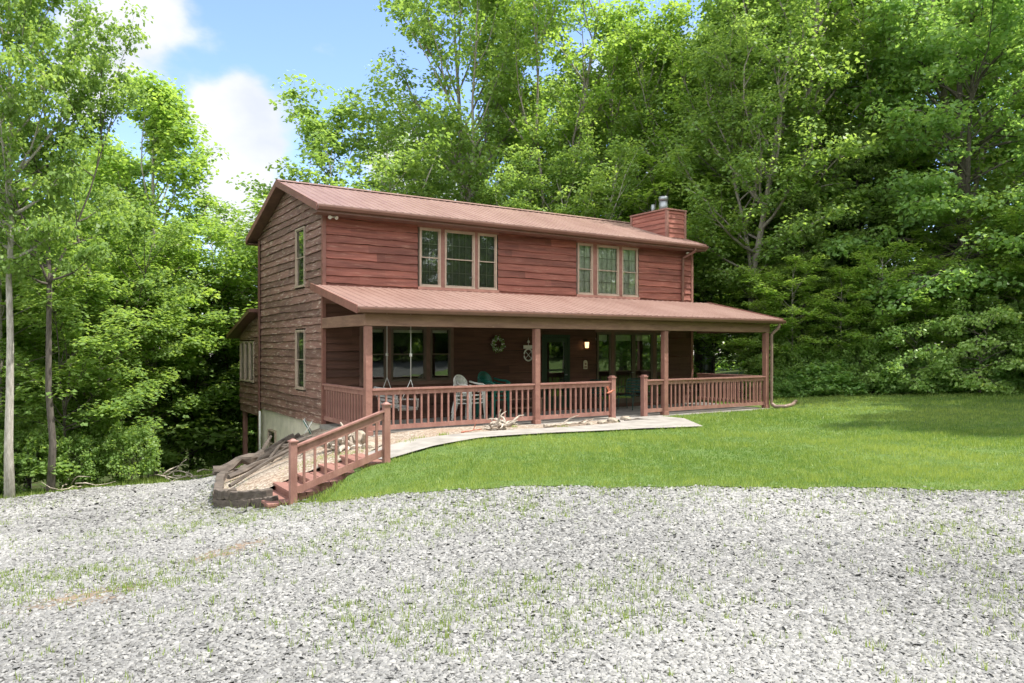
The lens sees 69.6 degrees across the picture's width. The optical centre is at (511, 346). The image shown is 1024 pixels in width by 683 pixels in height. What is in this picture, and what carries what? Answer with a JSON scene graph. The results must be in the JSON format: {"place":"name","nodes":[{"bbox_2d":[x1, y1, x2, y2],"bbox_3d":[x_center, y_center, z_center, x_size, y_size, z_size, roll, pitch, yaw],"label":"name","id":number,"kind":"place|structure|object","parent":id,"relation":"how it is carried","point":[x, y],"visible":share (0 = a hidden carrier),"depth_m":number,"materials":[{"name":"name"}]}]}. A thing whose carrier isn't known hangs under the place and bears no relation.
{"place":"outdoors","nodes":[
{"label":"outdoors","id":0,"kind":"place"},
{"bbox_2d":[223,428,381,490],"bbox_3d":[-4.928,2.499,17.099,3.182,1.185,8.805,0,0,-19],"label":"planting bed","id":1,"kind":"object","parent":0,"point":[266,476],"visible":0.32,"depth_m":13.74,"materials":[{"name":"beige gravel"}]},
{"bbox_2d":[211,435,271,475],"bbox_3d":[-5.683,2.322,15.683,0.282,0.717,1.669,0,0,27],"label":"fallen log","id":2,"kind":"object","parent":1,"relation":"on","point":[235,462],"visible":0.88,"depth_m":15.52,"materials":[{"name":"brown wood"}]},
{"bbox_2d":[228,426,340,487],"bbox_3d":[-4.370,2.091,14.571,0.219,0.818,3.261,0,0,26],"label":"fallen log","id":3,"kind":"object","parent":1,"relation":"on","point":[281,452],"visible":0.67,"depth_m":13.89,"materials":[{"name":"brown wood"}]},
{"bbox_2d":[300,422,364,456],"bbox_3d":[-3.414,1.834,14.761,1.122,0.723,1.198,0,0,29],"label":"driftwood pile","id":4,"kind":"object","parent":1,"relation":"on","point":[341,444],"visible":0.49,"depth_m":14.52,"materials":[{"name":"beige wood"}]},
{"bbox_2d":[0,0,1010,356],"label":"sky","id":5,"kind":"structure","parent":0,"point":[228,55],"materials":[{"name":"blue"}]},
{"bbox_2d":[371,419,651,459],"bbox_3d":[0.576,2.005,16.567,9.300,0.310,2.870,0,0,-33],"label":"garden strip","id":6,"kind":"object","parent":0,"point":[396,437],"visible":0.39,"depth_m":16.32,"materials":[{"name":"beige gravel"}]},
{"bbox_2d":[0,475,1023,682],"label":"gravel driveway","id":7,"kind":"structure","parent":0,"point":[74,596],"depth_m":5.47,"materials":[{"name":"grey gravel"}]},
{"bbox_2d":[261,402,391,508],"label":"wooden steps","id":8,"kind":"structure","parent":7,"relation":"on","point":[300,485],"depth_m":12.24,"materials":[{"name":"red paint"}]},
{"bbox_2d":[0,476,1023,682],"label":"gravel weeds","id":9,"kind":"object","parent":7,"relation":"on","point":[7,572],"visible":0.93,"depth_m":6.17,"materials":[{"name":"green plant"}]},
{"bbox_2d":[15,350,1023,508],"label":"ground","id":10,"kind":"structure","parent":0,"point":[720,371],"depth_m":42.43,"materials":[{"name":"green plant"}]},
{"bbox_2d":[0,403,58,494],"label":"shrub","id":11,"kind":"object","parent":10,"relation":"on","point":[18,425],"visible":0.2,"depth_m":18.37,"materials":[{"name":"green plant"}]},
{"bbox_2d":[0,89,63,340],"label":"deciduous tree","id":12,"kind":"object","parent":10,"relation":"on","point":[18,282],"visible":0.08,"depth_m":20.53,"materials":[{"name":"green plant"}]},
{"bbox_2d":[0,418,65,495],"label":"shrub","id":13,"kind":"object","parent":10,"relation":"on","point":[34,439],"visible":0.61,"depth_m":17.25,"materials":[{"name":"green plant"}]},
{"bbox_2d":[0,0,113,498],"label":"deciduous tree","id":14,"kind":"object","parent":10,"relation":"on","point":[35,102],"visible":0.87,"depth_m":15.89,"materials":[{"name":"green plant"}]},
{"bbox_2d":[0,181,128,492],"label":"sapling","id":15,"kind":"object","parent":10,"relation":"on","point":[41,374],"visible":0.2,"depth_m":18.77,"materials":[{"name":"green plant"}]},
{"bbox_2d":[0,0,153,492],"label":"deciduous tree","id":16,"kind":"object","parent":10,"relation":"on","point":[85,138],"visible":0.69,"depth_m":16.86,"materials":[{"name":"green plant"}]},
{"bbox_2d":[41,429,112,490],"bbox_3d":[-10.652,2.821,18.115,1.512,1.737,1.529,0,0,-20],"label":"shrub","id":17,"kind":"object","parent":10,"relation":"on","point":[80,445],"visible":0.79,"depth_m":17.80,"materials":[{"name":"green plant"}]},
{"bbox_2d":[0,263,164,488],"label":"sapling","id":18,"kind":"object","parent":10,"relation":"on","point":[113,410],"visible":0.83,"depth_m":18.07,"materials":[{"name":"green plant"}]},
{"bbox_2d":[3,290,174,483],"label":"sapling","id":19,"kind":"object","parent":10,"relation":"on","point":[123,378],"visible":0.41,"depth_m":19.51,"materials":[{"name":"green plant"}]},
{"bbox_2d":[55,406,133,484],"bbox_3d":[-11.076,2.692,19.209,2.141,2.432,2.116,0,0,7],"label":"shrub","id":20,"kind":"object","parent":10,"relation":"on","point":[101,427],"visible":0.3,"depth_m":18.78,"materials":[{"name":"green plant"}]},
{"bbox_2d":[2,207,187,481],"bbox_3d":[-12.905,0.156,21.799,5.980,8.990,6.031,0,0,31],"label":"sapling","id":21,"kind":"object","parent":10,"relation":"on","point":[152,376],"visible":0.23,"depth_m":21.94,"materials":[{"name":"green plant"}]},
{"bbox_2d":[1,198,202,453],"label":"sapling","id":22,"kind":"object","parent":10,"relation":"on","point":[59,354],"visible":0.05,"depth_m":23.91,"materials":[{"name":"green plant"}]},
{"bbox_2d":[19,159,213,479],"bbox_3d":[-11.624,-0.478,21.693,4.766,9.625,5.015,0,0,22],"label":"deciduous tree","id":23,"kind":"object","parent":10,"relation":"on","point":[141,254],"visible":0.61,"depth_m":21.58,"materials":[{"name":"green plant"}]},
{"bbox_2d":[53,140,190,474],"bbox_3d":[-14.882,-0.824,28.405,5.772,14.187,5.994,0,0,-17],"label":"deciduous tree","id":24,"kind":"object","parent":10,"relation":"on","point":[128,153],"depth_m":28.61,"materials":[{"name":"green plant"}]},
{"bbox_2d":[92,421,163,484],"bbox_3d":[-9.720,2.735,18.669,1.682,1.911,1.663,0,0,34],"label":"shrub","id":25,"kind":"object","parent":10,"relation":"on","point":[133,437],"visible":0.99,"depth_m":18.37,"materials":[{"name":"green plant"}]},
{"bbox_2d":[59,267,239,478],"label":"sapling","id":26,"kind":"object","parent":10,"relation":"on","point":[197,403],"visible":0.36,"depth_m":24.49,"materials":[{"name":"green plant"}]},
{"bbox_2d":[43,66,257,477],"bbox_3d":[-12.635,-2.277,25.232,6.435,14.635,6.197,0,0,7],"label":"deciduous tree","id":27,"kind":"object","parent":10,"relation":"on","point":[166,128],"visible":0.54,"depth_m":25.02,"materials":[{"name":"green plant"}]},
{"bbox_2d":[61,267,257,475],"bbox_3d":[-13.024,1.376,28.786,6.542,9.355,6.995,0,0,-1],"label":"sapling","id":28,"kind":"object","parent":10,"relation":"on","point":[194,414],"visible":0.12,"depth_m":27.46,"materials":[{"name":"green plant"}]},
{"bbox_2d":[74,235,257,469],"bbox_3d":[-12.138,0.655,27.226,6.978,9.979,7.461,0,0,31],"label":"sapling","id":29,"kind":"object","parent":10,"relation":"on","point":[181,425],"visible":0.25,"depth_m":26.67,"materials":[{"name":"green plant"}]},
{"bbox_2d":[0,463,349,508],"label":"verge grass","id":30,"kind":"structure","parent":10,"relation":"on","point":[149,479],"depth_m":18.07,"materials":[{"name":"green plant"}]},
{"bbox_2d":[136,399,217,474],"bbox_3d":[-12.365,3.674,27.742,3.326,3.822,3.365,0,0,34],"label":"shrub","id":31,"kind":"object","parent":10,"relation":"on","point":[174,463],"visible":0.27,"depth_m":27.02,"materials":[{"name":"green plant"}]},
{"bbox_2d":[129,264,257,465],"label":"sapling","id":32,"kind":"object","parent":10,"relation":"on","point":[203,365],"visible":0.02,"depth_m":30.19,"materials":[{"name":"green plant"}]},
{"bbox_2d":[158,304,257,469],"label":"sapling","id":33,"kind":"object","parent":10,"relation":"on","point":[212,462],"visible":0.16,"depth_m":27.64,"materials":[{"name":"green plant"}]},
{"bbox_2d":[159,194,267,452],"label":"sapling","id":34,"kind":"object","parent":10,"relation":"on","point":[252,250],"visible":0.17,"depth_m":28.27,"materials":[{"name":"green plant"}]},
{"bbox_2d":[177,198,256,383],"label":"deciduous tree","id":35,"kind":"object","parent":10,"relation":"on","point":[217,211],"visible":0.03,"depth_m":33.85,"materials":[{"name":"green plant"}]},
{"bbox_2d":[201,403,257,466],"bbox_3d":[-10.304,3.650,28.770,3.628,4.170,3.670,0,0,-36],"label":"shrub","id":36,"kind":"object","parent":10,"relation":"on","point":[236,415],"visible":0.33,"depth_m":28.03,"materials":[{"name":"green plant"}]},
{"bbox_2d":[212,498,251,507],"bbox_3d":[-4.658,2.619,12.376,0.961,0.265,0.200,0,0,32],"label":"landscape timber","id":37,"kind":"object","parent":10,"relation":"on","point":[236,503],"visible":0.52,"depth_m":12.27,"materials":[{"name":"brown wood"}]},
{"bbox_2d":[229,488,272,499],"bbox_3d":[-4.324,2.438,12.210,0.822,0.230,0.174,0,0,26],"label":"landscape timber","id":38,"kind":"object","parent":37,"relation":"on","point":[251,494],"visible":0.93,"depth_m":12.13,"materials":[{"name":"brown wood"}]},
{"bbox_2d":[226,58,478,201],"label":"deciduous tree","id":39,"kind":"object","parent":10,"relation":"on","point":[316,133],"visible":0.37,"depth_m":30.10,"materials":[{"name":"green plant"}]},
{"bbox_2d":[359,107,554,209],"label":"deciduous tree","id":40,"kind":"object","parent":10,"relation":"on","point":[447,179],"visible":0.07,"depth_m":38.48,"materials":[{"name":"green plant"}]},
{"bbox_2d":[362,0,580,213],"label":"deciduous tree","id":41,"kind":"object","parent":10,"relation":"on","point":[428,41],"visible":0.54,"depth_m":32.53,"materials":[{"name":"green plant"}]},
{"bbox_2d":[226,179,785,454],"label":"house","id":42,"kind":"structure","parent":10,"relation":"on","point":[350,280],"depth_m":20.65,"materials":[{"name":"red wood"}]},
{"bbox_2d":[294,226,305,288],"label":"window","id":43,"kind":"structure","parent":42,"relation":"in","point":[300,235],"depth_m":20.07,"materials":[{"name":"clear glass"}]},
{"bbox_2d":[294,330,307,389],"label":"window","id":44,"kind":"structure","parent":42,"relation":"in","point":[300,335],"depth_m":20.07,"materials":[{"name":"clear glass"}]},
{"bbox_2d":[374,314,418,410],"bbox_3d":[-2.772,0.325,17.531,0.640,2.290,1.420,0,0,-33],"label":"porch swing","id":45,"kind":"object","parent":42,"relation":"hanging from","point":[396,401],"visible":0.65,"depth_m":17.14,"materials":[{"name":"white wood"}]},
{"bbox_2d":[391,327,426,381],"bbox_3d":[-2.748,0.190,19.545,1.020,1.420,0.130,0,0,-33],"label":"window","id":46,"kind":"structure","parent":42,"relation":"in","point":[424,354],"depth_m":19.62,"materials":[{"name":"brown wood"}]},
{"bbox_2d":[418,227,440,286],"bbox_3d":[-2.227,-2.410,19.896,0.630,1.580,0.149,0,0,-33],"label":"window","id":47,"kind":"structure","parent":42,"relation":"in","point":[429,239],"depth_m":19.93,"materials":[{"name":"clear glass"}]},
{"bbox_2d":[430,328,450,379],"bbox_3d":[-1.956,0.190,20.061,0.630,1.420,0.130,0,0,-33],"label":"window","id":48,"kind":"structure","parent":42,"relation":"in","point":[431,329],"depth_m":20.06,"materials":[{"name":"brown wood"}]},
{"bbox_2d":[445,230,474,288],"bbox_3d":[-1.464,-2.410,20.393,0.946,1.580,0.149,0,0,-33],"label":"window","id":49,"kind":"structure","parent":42,"relation":"in","point":[459,245],"depth_m":20.45,"materials":[{"name":"clear glass"}]},
{"bbox_2d":[478,233,496,289],"bbox_3d":[-0.722,-2.410,20.876,0.628,1.580,0.149,0,0,-33],"label":"window","id":50,"kind":"structure","parent":42,"relation":"in","point":[487,243],"depth_m":20.93,"materials":[{"name":"clear glass"}]},
{"bbox_2d":[541,335,569,408],"bbox_3d":[1.324,0.735,22.160,1.040,2.210,0.112,0,0,-33],"label":"door","id":51,"kind":"structure","parent":42,"relation":"in","point":[566,341],"depth_m":22.18,"materials":[{"name":"brown wood"}]},
{"bbox_2d":[576,243,592,294],"bbox_3d":[2.242,-2.410,22.807,0.591,1.580,0.149,0,0,-33],"label":"window","id":52,"kind":"structure","parent":42,"relation":"in","point":[584,251],"depth_m":22.84,"materials":[{"name":"clear glass"}]},
{"bbox_2d":[597,245,618,295],"bbox_3d":[3.005,-2.410,23.303,0.905,1.580,0.149,0,0,-33],"label":"window","id":53,"kind":"structure","parent":42,"relation":"in","point":[607,256],"depth_m":23.40,"materials":[{"name":"clear glass"}]},
{"bbox_2d":[614,333,633,403],"bbox_3d":[3.596,0.670,23.635,0.835,2.260,0.122,0,0,-33],"label":"glass door","id":54,"kind":"structure","parent":42,"relation":"in","point":[621,400],"depth_m":23.76,"materials":[{"name":"brown"}]},
{"bbox_2d":[622,247,638,296],"bbox_3d":[3.780,-2.410,23.808,0.688,1.580,0.149,0,0,-33],"label":"window","id":55,"kind":"structure","parent":42,"relation":"in","point":[629,256],"depth_m":23.89,"materials":[{"name":"clear glass"}]},
{"bbox_2d":[634,333,652,402],"bbox_3d":[4.286,0.670,24.124,0.835,2.260,0.055,0,0,-33],"label":"glass door","id":56,"kind":"structure","parent":42,"relation":"in","point":[636,399],"depth_m":24.20,"materials":[{"name":"brown"}]},
{"bbox_2d":[462,149,588,214],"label":"deciduous tree","id":57,"kind":"object","parent":10,"relation":"on","point":[511,186],"visible":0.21,"depth_m":30.63,"materials":[{"name":"green plant"}]},
{"bbox_2d":[444,0,682,217],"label":"deciduous tree","id":58,"kind":"object","parent":10,"relation":"on","point":[536,52],"visible":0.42,"depth_m":32.49,"materials":[{"name":"green plant"}]},
{"bbox_2d":[502,114,689,220],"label":"deciduous tree","id":59,"kind":"object","parent":10,"relation":"on","point":[626,148],"visible":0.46,"depth_m":29.94,"materials":[{"name":"green plant"}]},
{"bbox_2d":[535,0,725,236],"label":"deciduous tree","id":60,"kind":"object","parent":10,"relation":"on","point":[632,116],"visible":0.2,"depth_m":34.13,"materials":[{"name":"green plant"}]},
{"bbox_2d":[559,52,720,216],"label":"deciduous tree","id":61,"kind":"object","parent":10,"relation":"on","point":[643,171],"visible":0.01,"depth_m":38.48,"materials":[{"name":"green plant"}]},
{"bbox_2d":[564,145,730,346],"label":"deciduous tree","id":62,"kind":"object","parent":10,"relation":"on","point":[670,180],"visible":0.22,"depth_m":29.87,"materials":[{"name":"green plant"}]},
{"bbox_2d":[578,0,819,390],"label":"deciduous tree","id":63,"kind":"object","parent":10,"relation":"on","point":[669,55],"visible":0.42,"depth_m":31.68,"materials":[{"name":"green plant"}]},
{"bbox_2d":[593,7,815,383],"bbox_3d":[10.368,-6.891,36.272,11.846,18.289,10.131,0,0,-7],"label":"deciduous tree","id":64,"kind":"object","parent":10,"relation":"on","point":[645,49],"visible":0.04,"depth_m":33.86,"materials":[{"name":"green plant"}]},
{"bbox_2d":[693,264,758,393],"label":"sapling","id":65,"kind":"object","parent":10,"relation":"on","point":[706,286],"visible":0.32,"depth_m":29.47,"materials":[{"name":"green plant"}]},
{"bbox_2d":[705,245,794,368],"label":"sapling","id":66,"kind":"object","parent":10,"relation":"on","point":[730,359],"visible":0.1,"depth_m":29.86,"materials":[{"name":"green plant"}]},
{"bbox_2d":[654,0,864,393],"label":"deciduous tree","id":67,"kind":"object","parent":10,"relation":"on","point":[717,70],"visible":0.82,"depth_m":27.34,"materials":[{"name":"green plant"}]},
{"bbox_2d":[672,131,856,350],"bbox_3d":[9.831,-3.434,30.519,7.676,11.442,7.611,0,0,-41],"label":"deciduous tree","id":68,"kind":"object","parent":10,"relation":"on","point":[739,229],"visible":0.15,"depth_m":29.16,"materials":[{"name":"green plant"}]},
{"bbox_2d":[738,349,792,387],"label":"shrub","id":69,"kind":"object","parent":10,"relation":"on","point":[757,359],"visible":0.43,"depth_m":25.61,"materials":[{"name":"green plant"}]},
{"bbox_2d":[723,265,817,370],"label":"sapling","id":70,"kind":"object","parent":10,"relation":"on","point":[748,275],"visible":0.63,"depth_m":26.24,"materials":[{"name":"green plant"}]},
{"bbox_2d":[736,327,805,373],"bbox_3d":[9.507,0.560,27.007,2.721,3.127,2.753,0,0,-20],"label":"shrub","id":71,"kind":"object","parent":10,"relation":"on","point":[778,339],"visible":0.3,"depth_m":26.41,"materials":[{"name":"green plant"}]},
{"bbox_2d":[727,253,838,371],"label":"sapling","id":72,"kind":"object","parent":10,"relation":"on","point":[800,262],"visible":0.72,"depth_m":25.86,"materials":[{"name":"green plant"}]},
{"bbox_2d":[724,244,860,351],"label":"sapling","id":73,"kind":"object","parent":10,"relation":"on","point":[762,264],"visible":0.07,"depth_m":28.22,"materials":[{"name":"green plant"}]},
{"bbox_2d":[661,0,925,351],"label":"deciduous tree","id":74,"kind":"object","parent":10,"relation":"on","point":[833,80],"visible":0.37,"depth_m":28.28,"materials":[{"name":"green plant"}]},
{"bbox_2d":[774,341,821,389],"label":"shrub","id":75,"kind":"object","parent":10,"relation":"on","point":[798,358],"visible":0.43,"depth_m":25.42,"materials":[{"name":"green plant"}]},
{"bbox_2d":[783,373,819,396],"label":"leafy plant","id":76,"kind":"object","parent":10,"relation":"on","point":[804,383],"visible":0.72,"depth_m":24.85,"materials":[{"name":"green plant"}]},
{"bbox_2d":[758,192,855,363],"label":"cedar tree","id":77,"kind":"object","parent":10,"relation":"on","point":[811,201],"visible":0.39,"depth_m":27.12,"materials":[{"name":"green plant"}]},
{"bbox_2d":[784,359,835,396],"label":"leafy plant","id":78,"kind":"object","parent":10,"relation":"on","point":[811,368],"visible":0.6,"depth_m":24.84,"materials":[{"name":"green plant"}]},
{"bbox_2d":[812,343,859,388],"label":"shrub","id":79,"kind":"object","parent":10,"relation":"on","point":[829,357],"visible":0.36,"depth_m":25.33,"materials":[{"name":"green plant"}]},
{"bbox_2d":[789,264,884,372],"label":"sapling","id":80,"kind":"object","parent":10,"relation":"on","point":[853,278],"visible":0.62,"depth_m":25.80,"materials":[{"name":"green plant"}]},
{"bbox_2d":[810,359,870,395],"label":"leafy plant","id":81,"kind":"object","parent":10,"relation":"on","point":[839,378],"visible":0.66,"depth_m":24.66,"materials":[{"name":"green plant"}]},
{"bbox_2d":[735,0,974,266],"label":"deciduous tree","id":82,"kind":"object","parent":10,"relation":"on","point":[855,112],"visible":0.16,"depth_m":29.41,"materials":[{"name":"green plant"}]},
{"bbox_2d":[838,329,895,386],"bbox_3d":[12.252,0.657,25.683,2.267,2.606,2.294,0,0,-10],"label":"shrub","id":83,"kind":"object","parent":10,"relation":"on","point":[873,351],"visible":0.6,"depth_m":24.99,"materials":[{"name":"green plant"}]},
{"bbox_2d":[801,119,938,363],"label":"cedar tree","id":84,"kind":"object","parent":10,"relation":"on","point":[876,170],"visible":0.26,"depth_m":28.74,"materials":[{"name":"green plant"}]},
{"bbox_2d":[816,262,941,365],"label":"sapling","id":85,"kind":"object","parent":10,"relation":"on","point":[862,328],"visible":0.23,"depth_m":25.98,"materials":[{"name":"green plant"}]},
{"bbox_2d":[780,0,982,230],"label":"deciduous tree","id":86,"kind":"object","parent":10,"relation":"on","point":[837,52],"visible":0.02,"depth_m":34.53,"materials":[{"name":"green plant"}]},
{"bbox_2d":[823,240,940,373],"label":"sapling","id":87,"kind":"object","parent":10,"relation":"on","point":[869,259],"visible":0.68,"depth_m":25.38,"materials":[{"name":"green plant"}]},
{"bbox_2d":[866,360,915,394],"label":"leafy plant","id":88,"kind":"object","parent":10,"relation":"on","point":[903,388],"visible":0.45,"depth_m":24.62,"materials":[{"name":"green plant"}]},
{"bbox_2d":[854,309,959,394],"bbox_3d":[13.236,0.319,24.919,3.148,3.301,3.347,0,0,7],"label":"shrub","id":89,"kind":"object","parent":10,"relation":"on","point":[918,384],"visible":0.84,"depth_m":24.25,"materials":[{"name":"green plant"}]},
{"bbox_2d":[832,198,988,361],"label":"sapling","id":90,"kind":"object","parent":10,"relation":"on","point":[936,252],"visible":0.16,"depth_m":28.30,"materials":[{"name":"green plant"}]},
{"bbox_2d":[812,0,1023,356],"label":"deciduous tree","id":91,"kind":"object","parent":10,"relation":"on","point":[1007,16],"visible":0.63,"depth_m":26.19,"materials":[{"name":"green plant"}]},
{"bbox_2d":[867,255,971,368],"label":"sapling","id":92,"kind":"object","parent":10,"relation":"on","point":[945,313],"visible":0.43,"depth_m":25.43,"materials":[{"name":"green plant"}]},
{"bbox_2d":[820,0,1023,282],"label":"deciduous tree","id":93,"kind":"object","parent":10,"relation":"on","point":[991,163],"visible":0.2,"depth_m":28.40,"materials":[{"name":"green plant"}]},
{"bbox_2d":[862,92,1023,349],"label":"sapling","id":94,"kind":"object","parent":10,"relation":"on","point":[986,158],"visible":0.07,"depth_m":30.67,"materials":[{"name":"plant"}]},
{"bbox_2d":[924,359,971,393],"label":"leafy plant","id":95,"kind":"object","parent":10,"relation":"on","point":[948,388],"visible":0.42,"depth_m":24.25,"materials":[{"name":"green plant"}]},
{"bbox_2d":[905,190,1022,354],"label":"sapling","id":96,"kind":"object","parent":10,"relation":"on","point":[946,216],"visible":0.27,"depth_m":26.35,"materials":[{"name":"green plant"}]},
{"bbox_2d":[910,296,1023,395],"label":"shrub","id":97,"kind":"object","parent":10,"relation":"on","point":[993,313],"visible":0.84,"depth_m":23.48,"materials":[{"name":"green plant"}]},
{"bbox_2d":[917,252,1023,376],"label":"sapling","id":98,"kind":"object","parent":10,"relation":"on","point":[980,298],"visible":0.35,"depth_m":24.96,"materials":[{"name":"green plant"}]},
{"bbox_2d":[934,204,1023,342],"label":"sapling","id":99,"kind":"object","parent":10,"relation":"on","point":[1016,234],"visible":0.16,"depth_m":26.03,"materials":[{"name":"green plant"}]},
{"bbox_2d":[946,291,1023,373],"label":"shrub","id":100,"kind":"object","parent":10,"relation":"on","point":[1019,305],"visible":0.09,"depth_m":24.91,"materials":[{"name":"green plant"}]},
{"bbox_2d":[958,354,1022,391],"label":"leafy plant","id":101,"kind":"object","parent":10,"relation":"on","point":[998,373],"visible":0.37,"depth_m":24.07,"materials":[{"name":"green plant"}]},
{"bbox_2d":[968,206,1023,354],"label":"sapling","id":102,"kind":"object","parent":10,"relation":"on","point":[1017,214],"visible":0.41,"depth_m":24.72,"materials":[{"name":"green plant"}]},
{"bbox_2d":[969,319,1023,392],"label":"shrub","id":103,"kind":"object","parent":10,"relation":"on","point":[1016,369],"visible":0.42,"depth_m":23.93,"materials":[{"name":"green plant"}]},
{"bbox_2d":[368,416,701,458],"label":"concrete walk","id":104,"kind":"structure","parent":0,"point":[400,448],"depth_m":16.21,"materials":[{"name":"grey concrete"}]},
{"bbox_2d":[313,390,1023,507],"bbox_3d":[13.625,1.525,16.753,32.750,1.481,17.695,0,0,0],"label":"lawn","id":105,"kind":"structure","parent":0,"point":[359,469],"depth_m":12.72,"materials":[{"name":"plant"}]},
{"bbox_2d":[995,115,1023,207],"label":"deciduous tree","id":106,"kind":"object","parent":105,"relation":"on","point":[1015,194],"visible":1,"depth_m":21.50,"materials":[{"name":"green plant"}]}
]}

